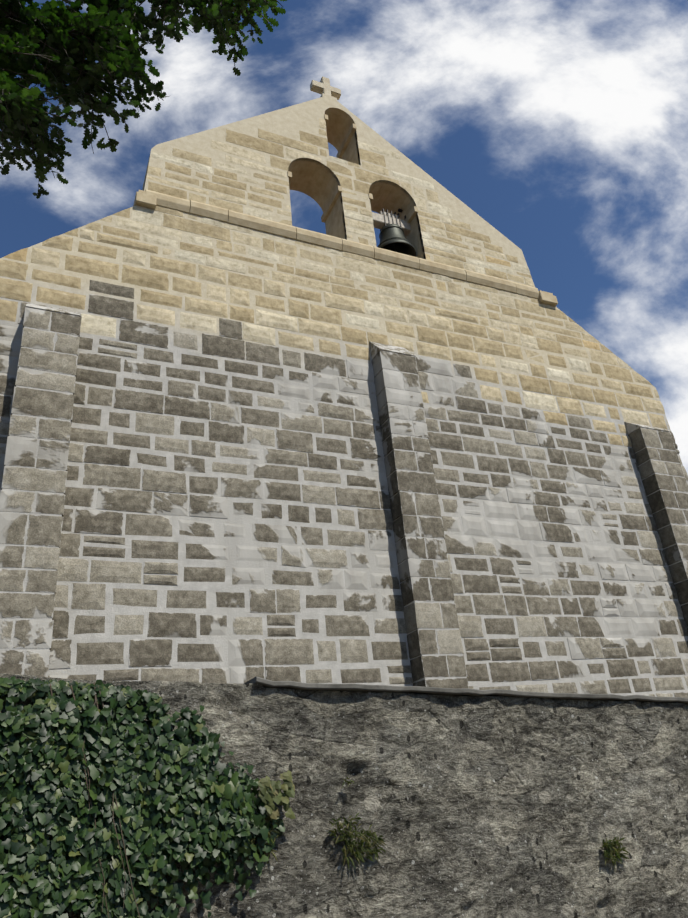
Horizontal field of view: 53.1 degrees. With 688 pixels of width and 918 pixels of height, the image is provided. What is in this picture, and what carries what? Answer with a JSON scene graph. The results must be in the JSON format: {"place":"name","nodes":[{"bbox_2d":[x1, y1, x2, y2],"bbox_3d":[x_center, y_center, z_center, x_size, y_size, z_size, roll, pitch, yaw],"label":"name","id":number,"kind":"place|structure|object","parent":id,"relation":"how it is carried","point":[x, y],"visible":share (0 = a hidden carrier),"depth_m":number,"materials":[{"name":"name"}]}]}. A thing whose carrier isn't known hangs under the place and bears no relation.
{"place":"outdoors","nodes":[
{"label":"outdoors","id":0,"kind":"place"},
{"bbox_2d":[0,0,286,198],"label":"foliage","id":1,"kind":"object","parent":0,"point":[23,98],"depth_m":4.49,"materials":[{"name":"green plant"}]},
{"bbox_2d":[0,0,687,474],"label":"sky","id":2,"kind":"structure","parent":0,"point":[562,125],"materials":[{"name":"blue"}]},
{"label":"ground","id":3,"kind":"structure","parent":0,"visible":0},
{"bbox_2d":[0,673,687,917],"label":"retaining wall","id":4,"kind":"structure","parent":3,"relation":"on","point":[490,807],"depth_m":2.92,"materials":[{"name":"stone"}]},
{"bbox_2d":[0,676,284,917],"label":"ivy","id":5,"kind":"object","parent":4,"relation":"attached to","point":[51,853],"depth_m":2.35,"materials":[{"name":"green plant"}]},
{"bbox_2d":[247,770,628,869],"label":"weeds","id":6,"kind":"object","parent":4,"relation":"attached to","point":[270,793],"depth_m":2.64,"materials":[{"name":"green plant"}]},
{"bbox_2d":[244,677,687,703],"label":"wall coping","id":7,"kind":"object","parent":4,"relation":"on","point":[264,683],"visible":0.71,"depth_m":3.11,"materials":[{"name":"grey stone"}]},
{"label":"terrace","id":8,"kind":"structure","parent":0,"visible":0},
{"bbox_2d":[0,303,81,676],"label":"buttress","id":9,"kind":"structure","parent":8,"relation":"on","point":[32,497],"depth_m":6.11,"materials":[{"name":"stone"}]},
{"bbox_2d":[0,96,687,696],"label":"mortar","id":10,"kind":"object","parent":8,"relation":"on","point":[314,180],"depth_m":8.18,"materials":[{"name":"grey concrete"}]},
{"bbox_2d":[310,76,340,99],"bbox_3d":[-0.290,-5.881,11.056,0.500,0.600,0.220,6,-28,-24],"label":"stone cross","id":11,"kind":"object","parent":10,"relation":"on","point":[323,87],"visible":0.67,"depth_m":11.02,"materials":[{"name":"beige stone"}]},
{"bbox_2d":[0,118,687,697],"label":"stone blocks","id":12,"kind":"structure","parent":10,"relation":"attached to","point":[150,656],"depth_m":8.04,"materials":[{"name":"stone"}]},
{"bbox_2d":[133,114,557,305],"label":"ledge imposts","id":13,"kind":"object","parent":10,"relation":"attached to","point":[146,198],"visible":0.6,"depth_m":9.50,"materials":[{"name":"beige stone"}]},
{"bbox_2d":[372,211,410,235],"bbox_3d":[0.623,-3.651,10.550,0.850,0.265,0.150,6,-28,-24],"label":"bell yoke","id":14,"kind":"object","parent":10,"relation":"attached to","point":[378,221],"visible":0.46,"depth_m":10.50,"materials":[{"name":"grey wood"}]},
{"bbox_2d":[380,209,405,230],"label":"bell straps","id":15,"kind":"object","parent":14,"relation":"attached to","point":[400,210],"visible":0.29,"depth_m":10.55,"materials":[{"name":"metal"}]},
{"bbox_2d":[378,224,415,256],"bbox_3d":[0.739,-3.255,10.397,0.640,0.572,0.640,6,-28,-24],"label":"church bell","id":16,"kind":"object","parent":14,"relation":"hanging from","point":[392,237],"visible":0.65,"depth_m":10.30,"materials":[{"name":"black metal"}]},
{"bbox_2d":[369,341,468,688],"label":"buttress","id":17,"kind":"structure","parent":10,"relation":"attached to","point":[435,648],"depth_m":7.66,"materials":[{"name":"stone"}]},
{"bbox_2d":[624,422,687,628],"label":"buttress","id":18,"kind":"structure","parent":8,"relation":"on","point":[663,479],"depth_m":9.67,"materials":[{"name":"stone"}]}
]}

